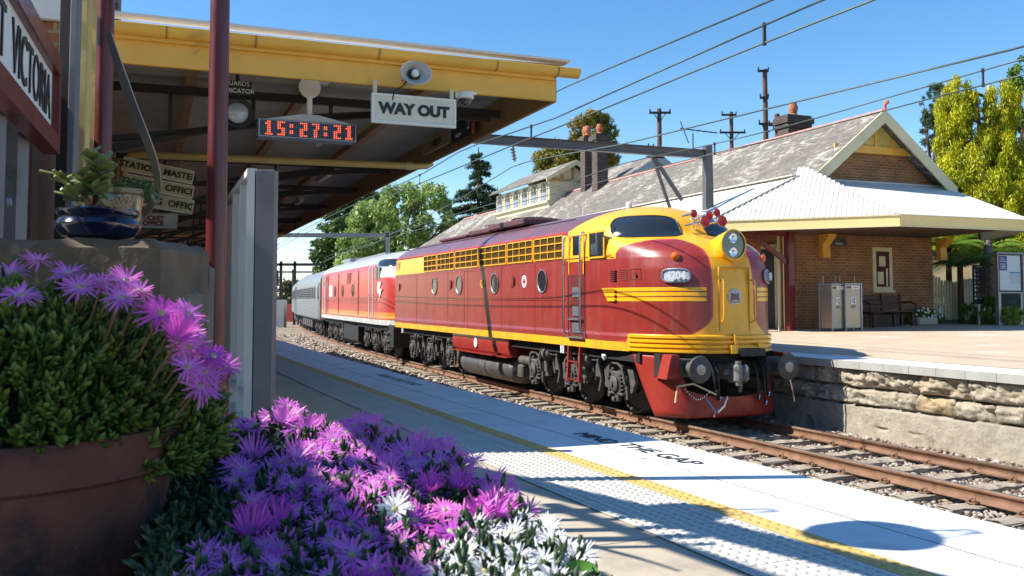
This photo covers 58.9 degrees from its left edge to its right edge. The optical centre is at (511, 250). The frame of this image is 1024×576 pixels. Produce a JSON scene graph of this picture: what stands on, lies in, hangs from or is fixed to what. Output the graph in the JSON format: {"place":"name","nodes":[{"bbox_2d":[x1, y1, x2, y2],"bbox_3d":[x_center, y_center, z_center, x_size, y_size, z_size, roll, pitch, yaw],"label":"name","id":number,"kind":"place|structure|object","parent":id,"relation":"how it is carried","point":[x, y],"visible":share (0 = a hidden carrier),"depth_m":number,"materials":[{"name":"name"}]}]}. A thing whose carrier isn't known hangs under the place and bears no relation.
{"place":"outdoors","nodes":[
{"label":"outdoors","id":0,"kind":"place"},
{"bbox_2d":[6,118,55,239],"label":"paling wall","id":1,"kind":"structure","parent":0,"point":[41,207],"depth_m":3.98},
{"bbox_2d":[136,410,614,575],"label":"ice plant","id":2,"kind":"object","parent":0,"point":[459,559],"visible":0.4,"depth_m":1.17,"materials":[{"name":"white plant"}]},
{"bbox_2d":[560,560,598,572],"bbox_3d":[0.078,0.378,1.054,0.046,0.032,0.020,0,-3,0],"label":"nasturtium leaf","id":3,"kind":"object","parent":2,"relation":"on","point":[584,565],"visible":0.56,"depth_m":1.06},
{"bbox_2d":[229,358,901,575],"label":"platform","id":4,"kind":"structure","parent":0,"point":[623,548],"depth_m":3.95,"materials":[{"name":"beige concrete"}]},
{"bbox_2d":[0,0,61,239],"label":"station sign","id":5,"kind":"object","parent":4,"relation":"on","point":[30,80],"visible":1,"depth_m":2.89,"materials":[{"name":"wood"}]},
{"bbox_2d":[54,0,70,238],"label":"timber post","id":6,"kind":"object","parent":4,"relation":"on","point":[64,52],"visible":0.1,"depth_m":3.74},
{"bbox_2d":[65,0,81,238],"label":"steel post","id":7,"kind":"object","parent":4,"relation":"on","point":[74,86],"depth_m":3.65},
{"bbox_2d":[104,30,161,217],"bbox_3d":[-1.581,-0.484,3.870,0.132,0.600,1.105,1,-3,-15],"label":"curved bracket","id":8,"kind":"object","parent":7,"relation":"attached to","point":[130,99],"visible":0.96,"depth_m":3.71,"materials":[{"name":"metal"}]},
{"bbox_2d":[31,0,131,238],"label":"platform building","id":9,"kind":"structure","parent":4,"relation":"on","point":[48,11],"depth_m":6.27,"materials":[{"name":"red brick"}]},
{"bbox_2d":[112,11,580,249],"bbox_3d":[-7.472,-0.155,22.571,3.772,1.201,34.162,1,-3,-22],"label":"platform canopy","id":10,"kind":"object","parent":9,"relation":"attached to","point":[166,67],"visible":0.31,"depth_m":7.82,"materials":[{"name":"metal"}]},
{"bbox_2d":[119,156,196,184],"bbox_3d":[-3.577,-0.807,9.171,0.732,0.252,0.038,1,-3,-22],"label":"hanging sign","id":11,"kind":"object","parent":10,"relation":"hanging from","point":[143,167],"visible":0.99,"depth_m":9.17,"materials":[{"name":"beige paint"}]},
{"bbox_2d":[121,173,194,199],"bbox_3d":[-3.571,-0.649,9.165,0.696,0.240,0.038,1,-3,-22],"label":"hanging sign","id":12,"kind":"object","parent":10,"relation":"hanging from","point":[175,189],"visible":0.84,"depth_m":9.19,"materials":[{"name":"beige paint"}]},
{"bbox_2d":[139,212,177,228],"bbox_3d":[-3.713,-0.312,9.413,0.456,0.161,0.038,1,-3,-22],"label":"wall sign","id":13,"kind":"object","parent":10,"relation":"attached to","point":[161,220],"visible":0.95,"depth_m":9.42,"materials":[{"name":"metal"}]},
{"bbox_2d":[142,194,198,214],"bbox_3d":[-3.568,-0.492,9.157,0.770,0.234,0.038,1,-3,-22],"label":"hanging sign","id":14,"kind":"object","parent":10,"relation":"hanging from","point":[175,204],"visible":0.44,"depth_m":9.20,"materials":[{"name":"beige paint"}]},
{"bbox_2d":[228,74,252,126],"bbox_3d":[-2.120,-1.175,7.005,0.230,0.465,0.150,1,-3,-22],"label":"indicator lamp","id":15,"kind":"object","parent":10,"relation":"attached to","point":[240,112],"visible":0.84,"depth_m":6.96,"materials":[{"name":"glass"}]},
{"bbox_2d":[229,80,253,94],"bbox_3d":[-2.085,-1.238,6.869,0.257,0.103,0.017,1,-3,-21],"label":"hanging sign","id":16,"kind":"object","parent":10,"relation":"hanging from","point":[240,87],"visible":0.86,"depth_m":6.88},
{"bbox_2d":[119,151,433,184],"bbox_3d":[-2.552,0.205,10.215,3.497,2.696,0.105,1,-3,-23],"label":"rainwater pipe","id":17,"kind":"object","parent":10,"relation":"attached to","point":[279,160],"visible":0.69,"depth_m":10.25,"materials":[{"name":"metal"}]},
{"bbox_2d":[256,80,355,144],"bbox_3d":[-1.615,-1.125,7.164,0.759,0.512,0.220,1,-3,-22],"label":"digital clock","id":18,"kind":"object","parent":10,"relation":"hanging from","point":[309,127],"visible":0.96,"depth_m":7.13,"materials":[{"name":"metal"}]},
{"bbox_2d":[392,61,431,99],"bbox_3d":[-0.781,-1.270,6.885,0.282,0.292,0.257,1,-3,-22],"label":"loudspeaker","id":19,"kind":"object","parent":10,"relation":"attached to","point":[415,72],"visible":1,"depth_m":6.82,"materials":[{"name":"grey metal"}]},
{"bbox_2d":[371,80,455,128],"bbox_3d":[-0.751,-1.122,6.969,0.668,0.325,0.038,1,-3,-22],"label":"hanging sign","id":20,"kind":"object","parent":10,"relation":"hanging from","point":[409,110],"visible":1,"depth_m":6.95,"materials":[{"name":"metal"}]},
{"bbox_2d":[423,129,450,155],"bbox_3d":[-0.855,-1.227,10.300,0.029,0.154,1.002,1,-3,-22],"label":"hanging sign","id":21,"kind":"object","parent":10,"relation":"hanging from","point":[438,141],"visible":0.99,"depth_m":10.25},
{"bbox_2d":[451,120,474,143],"bbox_3d":[-0.517,-1.271,9.458,0.029,0.209,0.704,1,-3,-22],"label":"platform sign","id":22,"kind":"object","parent":10,"relation":"attached to","point":[462,130],"visible":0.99,"depth_m":9.45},
{"bbox_2d":[77,0,92,205],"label":"cream post","id":23,"kind":"object","parent":4,"relation":"on","point":[85,76],"depth_m":4.11,"materials":[{"name":"paint"}]},
{"bbox_2d":[0,424,184,575],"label":"flower pot","id":24,"kind":"object","parent":4,"relation":"on","point":[83,507],"visible":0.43,"depth_m":1.14,"materials":[{"name":"ceramic"}]},
{"bbox_2d":[0,250,242,483],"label":"ice plant","id":25,"kind":"object","parent":24,"relation":"in","point":[78,363],"visible":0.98,"depth_m":1.21,"materials":[{"name":"green plant"}]},
{"bbox_2d":[88,0,97,201],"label":"cream board","id":26,"kind":"object","parent":4,"relation":"on","point":[93,76],"depth_m":4.25,"materials":[{"name":"paint"}]},
{"bbox_2d":[92,0,114,205],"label":"downpipe","id":27,"kind":"object","parent":4,"relation":"on","point":[104,88],"depth_m":3.92,"materials":[{"name":"metal"}]},
{"bbox_2d":[0,237,209,500],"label":"stone block","id":28,"kind":"structure","parent":4,"relation":"on","point":[173,271],"depth_m":1.91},
{"bbox_2d":[54,206,140,239],"bbox_3d":[-0.907,-0.057,1.986,0.174,0.066,0.175,0,-3,0],"label":"ceramic bowl","id":29,"kind":"object","parent":28,"relation":"on","point":[110,223],"visible":0.94,"depth_m":1.92,"materials":[{"name":"blue ceramic"}]},
{"bbox_2d":[39,145,138,209],"bbox_3d":[-0.904,-0.158,1.964,0.228,0.148,0.082,-1,-3,9],"label":"jade plant","id":30,"kind":"object","parent":29,"relation":"in","point":[98,184],"visible":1,"depth_m":1.95,"materials":[{"name":"green plant"}]},
{"bbox_2d":[109,187,145,220],"bbox_3d":[-0.914,-0.088,2.128,0.103,0.109,0.103,0,-3,0],"label":"glass planter","id":31,"kind":"object","parent":28,"relation":"on","point":[134,205],"visible":0.23,"depth_m":2.10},
{"bbox_2d":[80,173,159,204],"bbox_3d":[-0.929,-0.146,2.130,0.206,0.079,0.067,0,-3,0],"label":"trailing fern","id":32,"kind":"object","parent":31,"relation":"in","point":[143,187],"visible":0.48,"depth_m":2.13,"materials":[{"name":"green plant"}]},
{"bbox_2d":[183,290,204,365],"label":"stone block","id":33,"kind":"structure","parent":4,"relation":"on","point":[195,298],"depth_m":2.14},
{"bbox_2d":[207,266,214,359],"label":"stone block","id":34,"kind":"structure","parent":4,"relation":"on","point":[210,326],"depth_m":2.50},
{"bbox_2d":[205,0,230,464],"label":"iron column","id":35,"kind":"structure","parent":4,"relation":"on","point":[216,194],"depth_m":4.99,"materials":[{"name":"metal"}]},
{"bbox_2d":[224,168,277,438],"bbox_3d":[-2.403,0.493,7.851,0.202,1.863,4.279,1,-3,-22],"label":"platform screen","id":36,"kind":"object","parent":4,"relation":"on","point":[251,270],"visible":0.54,"depth_m":5.92,"materials":[{"name":"grey paint"}]},
{"bbox_2d":[276,357,900,575],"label":"platform tactile strip","id":37,"kind":"object","parent":4,"relation":"on","point":[789,561],"visible":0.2,"depth_m":4.32,"materials":[{"name":"concrete"}]},
{"bbox_2d":[276,358,895,575],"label":"tactile domes","id":38,"kind":"structure","parent":37,"relation":"on","point":[758,548],"depth_m":4.72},
{"bbox_2d":[472,134,713,210],"bbox_3d":[-1.854,-0.525,23.194,16.353,5.556,0.440,1,-3,-22],"label":"overhead gantry","id":39,"kind":"object","parent":4,"relation":"on","point":[651,151],"visible":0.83,"depth_m":25.37,"materials":[{"name":"metal"}]},
{"bbox_2d":[324,45,1023,261],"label":"overhead wire","id":40,"kind":"object","parent":39,"relation":"hanging from","point":[970,59],"visible":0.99,"depth_m":14.24,"materials":[{"name":"black metal"}]},
{"bbox_2d":[276,354,940,575],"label":"platform yellow strip","id":41,"kind":"object","parent":4,"relation":"on","point":[891,567],"visible":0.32,"depth_m":4.42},
{"bbox_2d":[276,356,937,575],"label":"yellow domes","id":42,"kind":"structure","parent":41,"relation":"on","point":[845,547],"depth_m":4.88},
{"bbox_2d":[276,339,1023,575],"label":"platform edge paint","id":43,"kind":"object","parent":4,"relation":"on","point":[939,542],"visible":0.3,"depth_m":4.83,"materials":[{"name":"paint"}]},
{"bbox_2d":[121,0,1023,297],"label":"sky","id":44,"kind":"structure","parent":0,"point":[877,40],"materials":[{"name":"blue"}]},
{"bbox_2d":[278,322,1023,518],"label":"track bed","id":45,"kind":"object","parent":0,"point":[290,328],"visible":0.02,"depth_m":16.49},
{"bbox_2d":[276,300,286,327],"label":"equipment hut","id":46,"kind":"object","parent":45,"relation":"on","point":[281,316],"visible":0.21,"depth_m":74.85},
{"bbox_2d":[277,261,328,324],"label":"overhead gantry","id":47,"kind":"object","parent":45,"relation":"on","point":[281,264],"visible":0.55,"depth_m":83.92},
{"bbox_2d":[283,230,389,251],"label":"overhead gantry","id":48,"kind":"object","parent":45,"relation":"on","point":[346,235],"visible":0.39,"depth_m":58.01,"materials":[{"name":"metal"}]},
{"bbox_2d":[276,334,1023,530],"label":"ballast stones","id":49,"kind":"object","parent":45,"relation":"on","point":[311,344],"visible":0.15,"depth_m":13.68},
{"bbox_2d":[299,323,1023,513],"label":"rail","id":50,"kind":"object","parent":45,"relation":"on","point":[1000,500],"visible":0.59,"depth_m":13.01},
{"bbox_2d":[616,418,724,429],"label":"sleeper","id":51,"kind":"object","parent":45,"relation":"on","point":[638,424],"visible":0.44,"depth_m":16.44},
{"bbox_2d":[327,329,1023,482],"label":"rail","id":52,"kind":"object","parent":45,"relation":"on","point":[964,464],"visible":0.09,"depth_m":13.14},
{"bbox_2d":[295,270,330,338],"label":"railway carriage","id":53,"kind":"object","parent":52,"relation":"on","point":[308,306],"visible":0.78,"depth_m":52.73,"materials":[{"name":"silver metal"}]},
{"bbox_2d":[322,251,437,357],"bbox_3d":[-5.415,2.138,38.297,3.007,4.030,17.224,1,-3,-20],"label":"diesel locomotive","id":54,"kind":"object","parent":52,"relation":"on","point":[358,300],"visible":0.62,"depth_m":35.38,"materials":[{"name":"red paint"}]},
{"bbox_2d":[395,202,798,417],"bbox_3d":[0.609,1.222,22.617,3.012,4.165,16.800,1,-3,-22],"label":"diesel locomotive","id":55,"kind":"object","parent":52,"relation":"on","point":[655,309],"visible":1,"depth_m":16.59,"materials":[{"name":"red paint"}]},
{"bbox_2d":[568,231,583,274],"bbox_3d":[1.215,0.057,17.424,0.050,0.810,0.660,1,-3,-22],"label":"door","id":56,"kind":"structure","parent":55,"relation":"in","point":[575,239],"depth_m":17.46,"materials":[{"name":"yellow paint"}]},
{"bbox_2d":[588,230,605,258],"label":"cab window","id":57,"kind":"structure","parent":55,"relation":"in","point":[596,239],"depth_m":16.63,"materials":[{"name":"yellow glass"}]},
{"bbox_2d":[632,421,743,434],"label":"sleeper","id":58,"kind":"object","parent":45,"relation":"on","point":[720,427],"visible":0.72,"depth_m":15.87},
{"bbox_2d":[654,425,770,440],"bbox_3d":[3.568,3.086,15.336,2.600,0.197,0.244,1,-3,-24],"label":"sleeper","id":59,"kind":"object","parent":45,"relation":"on","point":[680,435],"visible":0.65,"depth_m":15.02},
{"bbox_2d":[679,430,798,445],"bbox_3d":[3.883,3.050,14.767,2.600,0.197,0.244,1,-3,-23],"label":"sleeper","id":60,"kind":"object","parent":45,"relation":"on","point":[778,436],"visible":0.45,"depth_m":14.75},
{"bbox_2d":[697,435,821,452],"bbox_3d":[4.047,3.021,14.194,2.600,0.197,0.244,1,-3,-24],"label":"sleeper","id":61,"kind":"object","parent":45,"relation":"on","point":[724,446],"visible":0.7,"depth_m":14.11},
{"bbox_2d":[723,441,847,459],"bbox_3d":[4.313,2.989,13.610,2.600,0.197,0.244,1,-3,-23],"label":"sleeper","id":62,"kind":"object","parent":45,"relation":"on","point":[830,446],"visible":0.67,"depth_m":13.58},
{"bbox_2d":[752,446,883,465],"bbox_3d":[4.577,2.957,13.077,2.600,0.197,0.253,1,-3,-24],"label":"sleeper","id":63,"kind":"object","parent":45,"relation":"on","point":[783,460],"visible":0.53,"depth_m":13.00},
{"bbox_2d":[782,453,917,473],"bbox_3d":[4.814,2.933,12.508,2.600,0.197,0.249,1,-3,-23],"label":"sleeper","id":64,"kind":"object","parent":45,"relation":"on","point":[809,466],"visible":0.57,"depth_m":12.42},
{"bbox_2d":[686,364,1023,464],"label":"platform wall","id":65,"kind":"structure","parent":45,"relation":"on","point":[984,419],"depth_m":13.88,"materials":[{"name":"stone"}]},
{"bbox_2d":[810,460,952,481],"bbox_3d":[5.024,2.898,11.961,2.600,0.197,0.261,1,-3,-23],"label":"sleeper","id":66,"kind":"object","parent":45,"relation":"on","point":[924,467],"visible":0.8,"depth_m":11.90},
{"bbox_2d":[851,467,987,490],"bbox_3d":[5.323,2.872,11.405,2.600,0.197,0.244,1,-3,-25],"label":"sleeper","id":67,"kind":"object","parent":45,"relation":"on","point":[882,484],"visible":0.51,"depth_m":11.35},
{"bbox_2d":[889,477,1023,501],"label":"sleeper","id":68,"kind":"object","parent":45,"relation":"on","point":[921,494],"visible":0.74,"depth_m":10.49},
{"bbox_2d":[935,496,1023,514],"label":"sleeper","id":69,"kind":"object","parent":45,"relation":"on","point":[967,505],"visible":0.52,"depth_m":9.81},
{"bbox_2d":[984,510,1023,527],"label":"sleeper","id":70,"kind":"object","parent":45,"relation":"on","point":[1017,520],"visible":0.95,"depth_m":9.18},
{"bbox_2d":[556,0,773,91],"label":"overhead wire","id":71,"kind":"object","parent":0,"point":[728,18],"visible":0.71,"depth_m":11.24,"materials":[{"name":"black metal"}]},
{"bbox_2d":[768,323,1023,368],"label":"platform","id":72,"kind":"structure","parent":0,"point":[1001,346],"depth_m":18.91,"materials":[{"name":"concrete"}]},
{"bbox_2d":[409,99,1023,330],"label":"station building","id":73,"kind":"structure","parent":72,"relation":"on","point":[883,197],"depth_m":26.61,"materials":[{"name":"red brick"}]},
{"bbox_2d":[761,244,777,327],"bbox_3d":[7.426,1.154,27.053,0.080,2.620,1.640,1,-3,-22],"label":"doorway","id":74,"kind":"structure","parent":73,"relation":"in","point":[770,263],"depth_m":26.54,"materials":[{"name":"black paint"}]},
{"bbox_2d":[871,247,894,292],"bbox_3d":[10.920,0.568,26.693,0.810,1.330,0.100,1,-3,-22],"label":"window","id":75,"kind":"structure","parent":73,"relation":"in","point":[882,272],"depth_m":26.67,"materials":[{"name":"beige paint"}]},
{"bbox_2d":[818,276,844,330],"bbox_3d":[8.524,1.404,24.134,0.480,1.460,0.480,1,-3,-25],"label":"electrical cabinet","id":76,"kind":"object","parent":72,"relation":"on","point":[832,306],"visible":1,"depth_m":23.98,"materials":[{"name":"silver metal"}]},
{"bbox_2d":[836,276,862,330],"bbox_3d":[9.013,1.395,24.220,0.480,1.460,0.480,0,-3,-8],"label":"electrical cabinet","id":77,"kind":"object","parent":72,"relation":"on","point":[853,307],"visible":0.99,"depth_m":24.00,"materials":[{"name":"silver metal"}]},
{"bbox_2d":[862,294,918,327],"bbox_3d":[10.592,1.690,25.595,1.772,0.956,0.610,1,-3,-22],"label":"platform bench","id":78,"kind":"object","parent":72,"relation":"on","point":[882,318],"visible":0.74,"depth_m":25.66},
{"bbox_2d":[903,306,949,324],"bbox_3d":[12.208,1.963,26.736,1.630,0.681,0.484,1,-3,-22],"label":"flower planter","id":79,"kind":"object","parent":72,"relation":"on","point":[921,318],"visible":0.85,"depth_m":26.58,"materials":[{"name":"concrete"}]},
{"bbox_2d":[958,302,988,323],"bbox_3d":[13.892,2.018,27.383,0.852,0.974,0.820,3,-4,-44],"label":"garden shrub","id":80,"kind":"object","parent":72,"relation":"on","point":[963,312],"visible":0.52,"depth_m":27.43,"materials":[{"name":"green plant"}]},
{"bbox_2d":[972,265,986,324],"bbox_3d":[13.638,1.293,26.481,0.482,1.740,0.109,1,-3,-22],"label":"station directory","id":81,"kind":"object","parent":72,"relation":"on","point":[979,282],"visible":1,"depth_m":26.43,"materials":[{"name":"metal"}]},
{"bbox_2d":[975,294,995,324],"bbox_3d":[13.916,1.836,26.434,0.796,1.175,0.824,0,-3,0],"label":"garden shrub","id":82,"kind":"object","parent":72,"relation":"on","point":[987,319],"visible":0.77,"depth_m":26.29,"materials":[{"name":"green plant"}]},
{"bbox_2d":[994,252,1023,324],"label":"notice board","id":83,"kind":"object","parent":72,"relation":"on","point":[1008,272],"visible":1,"depth_m":26.17,"materials":[{"name":"metal"}]},
{"bbox_2d":[1001,305,1023,324],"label":"garden shrub","id":84,"kind":"object","parent":72,"relation":"on","point":[1014,318],"visible":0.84,"depth_m":25.94,"materials":[{"name":"green plant"}]},
{"bbox_2d":[776,350,1023,380],"bbox_3d":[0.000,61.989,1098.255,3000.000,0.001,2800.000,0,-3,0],"label":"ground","id":85,"kind":"structure","parent":0,"point":[906,360],"depth_m":37.49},
{"bbox_2d":[307,191,400,274],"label":"dark conifer","id":86,"kind":"object","parent":85,"relation":"on","point":[323,248],"visible":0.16,"depth_m":84.40,"materials":[{"name":"green plant"}]},
{"bbox_2d":[333,181,456,265],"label":"pale tree","id":87,"kind":"object","parent":85,"relation":"on","point":[413,200],"visible":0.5,"depth_m":73.06,"materials":[{"name":"green plant"}]},
{"bbox_2d":[436,147,499,230],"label":"spruce tree","id":88,"kind":"object","parent":85,"relation":"on","point":[479,195],"visible":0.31,"depth_m":78.02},
{"bbox_2d":[529,107,621,173],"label":"gum tree","id":89,"kind":"object","parent":85,"relation":"on","point":[592,121],"visible":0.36,"depth_m":87.57,"materials":[{"name":"green plant"}]},
{"bbox_2d":[649,108,670,145],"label":"power pole","id":90,"kind":"object","parent":85,"relation":"on","point":[659,112],"visible":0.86,"depth_m":52.35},
{"bbox_2d":[720,111,745,148],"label":"power pole","id":91,"kind":"object","parent":85,"relation":"on","point":[731,132],"visible":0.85,"depth_m":58.40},
{"bbox_2d":[757,67,773,139],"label":"power pole","id":92,"kind":"object","parent":85,"relation":"on","point":[765,98],"visible":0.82,"depth_m":50.40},
{"bbox_2d":[932,233,1023,324],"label":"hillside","id":93,"kind":"structure","parent":0,"point":[1010,299],"depth_m":34.09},
{"bbox_2d":[919,82,952,322],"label":"eucalypt","id":94,"kind":"object","parent":93,"relation":"on","point":[927,121],"visible":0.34,"depth_m":50.46,"materials":[{"name":"green plant"}]},
{"bbox_2d":[933,275,984,319],"bbox_3d":[14.459,1.498,28.970,2.839,1.400,0.120,1,-3,-22],"label":"picket fence","id":95,"kind":"object","parent":93,"relation":"on","point":[940,297],"visible":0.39,"depth_m":28.66,"materials":[{"name":"beige paint"}]},
{"bbox_2d":[932,250,993,323],"bbox_3d":[13.980,1.516,28.653,4.089,3.069,4.081,0,-3,0],"label":"tree fern","id":96,"kind":"object","parent":93,"relation":"on","point":[960,279],"visible":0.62,"depth_m":28.48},
{"bbox_2d":[932,234,999,310],"bbox_3d":[14.688,1.311,30.628,3.392,3.692,3.433,0,-3,0],"label":"tree fern","id":97,"kind":"object","parent":93,"relation":"on","point":[949,250],"visible":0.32,"depth_m":30.37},
{"bbox_2d":[932,74,1023,252],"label":"golden cypress","id":98,"kind":"object","parent":93,"relation":"on","point":[987,166],"visible":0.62,"depth_m":35.17,"materials":[{"name":"yellow plant"}]},
{"bbox_2d":[933,239,1023,271],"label":"tree fern","id":99,"kind":"object","parent":93,"relation":"on","point":[995,249],"visible":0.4,"depth_m":29.73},
{"bbox_2d":[974,233,1020,317],"bbox_3d":[14.974,0.896,28.230,1.369,4.276,1.483,2,-4,-33],"label":"ragged bark tree","id":100,"kind":"object","parent":93,"relation":"on","point":[990,281],"visible":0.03,"depth_m":28.09,"materials":[{"name":"brown plant"}]},
{"bbox_2d":[1006,54,1023,325],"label":"broadleaf tree","id":101,"kind":"object","parent":93,"relation":"on","point":[1015,69],"visible":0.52,"depth_m":46.33,"materials":[{"name":"green plant"}]},
{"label":"far platform face","id":102,"kind":"structure","parent":0,"visible":0},
{"bbox_2d":[795,356,1023,384],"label":"platform kerb","id":103,"kind":"structure","parent":102,"relation":"on","point":[967,375],"depth_m":13.56,"materials":[{"name":"concrete"}]},
{"bbox_2d":[771,350,1023,374],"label":"platform edge paint","id":104,"kind":"object","parent":103,"relation":"on","point":[960,367],"visible":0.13,"depth_m":13.99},
{"bbox_2d":[772,350,1023,370],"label":"tactile domes","id":105,"kind":"structure","parent":104,"relation":"on","point":[908,361],"depth_m":14.61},
{"bbox_3d":[-0.290,0.865,1.365,0.700,0.420,0.780,0,-3,0],"label":"stone trough","id":106,"kind":"object","parent":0,"visible":0},
{"bbox_2d":[122,396,612,575],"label":"ice plant","id":107,"kind":"object","parent":106,"relation":"in","point":[278,517],"visible":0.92,"depth_m":1.28,"materials":[{"name":"purple plant"}]},
{"bbox_3d":[-1.881,-1.458,18.495,0.044,0.235,0.044,0,-3,0],"label":"dropper","id":108,"kind":"object","parent":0,"visible":0},
{"bbox_2d":[277,0,824,245],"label":"overhead wire","id":109,"kind":"object","parent":108,"relation":"hanging from","point":[777,19],"visible":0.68,"depth_m":10.89,"materials":[{"name":"black metal"}]},
{"bbox_2d":[762,22,766,45],"bbox_3d":[2.399,-2.059,8.617,0.041,0.230,0.041,1,-3,-22],"label":"dropper","id":110,"kind":"object","parent":109,"relation":"hanging from","point":[764,33],"visible":1,"depth_m":8.60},
{"bbox_2d":[279,0,874,247],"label":"overhead wire","id":111,"kind":"object","parent":110,"relation":"hanging from","point":[810,24],"visible":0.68,"depth_m":10.16,"materials":[{"name":"black metal"}]},
{"bbox_3d":[3.514,-1.771,15.719,0.044,0.227,0.044,0,-3,0],"label":"dropper","id":112,"kind":"object","parent":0,"visible":0},
{"bbox_2d":[323,58,1023,258],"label":"overhead wire","id":113,"kind":"object","parent":112,"relation":"hanging from","point":[748,135],"visible":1,"depth_m":14.26,"materials":[{"name":"black metal"}]},
{"bbox_2d":[981,68,984,86],"bbox_3d":[5.645,-2.072,10.867,0.041,0.237,0.041,1,-3,-22],"label":"dropper","id":114,"kind":"object","parent":113,"relation":"hanging from","point":[982,72],"visible":1,"depth_m":10.85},
{"bbox_2d":[324,74,1023,260],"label":"overhead wire","id":115,"kind":"object","parent":114,"relation":"hanging from","point":[746,145],"visible":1,"depth_m":14.36,"materials":[{"name":"black metal"}]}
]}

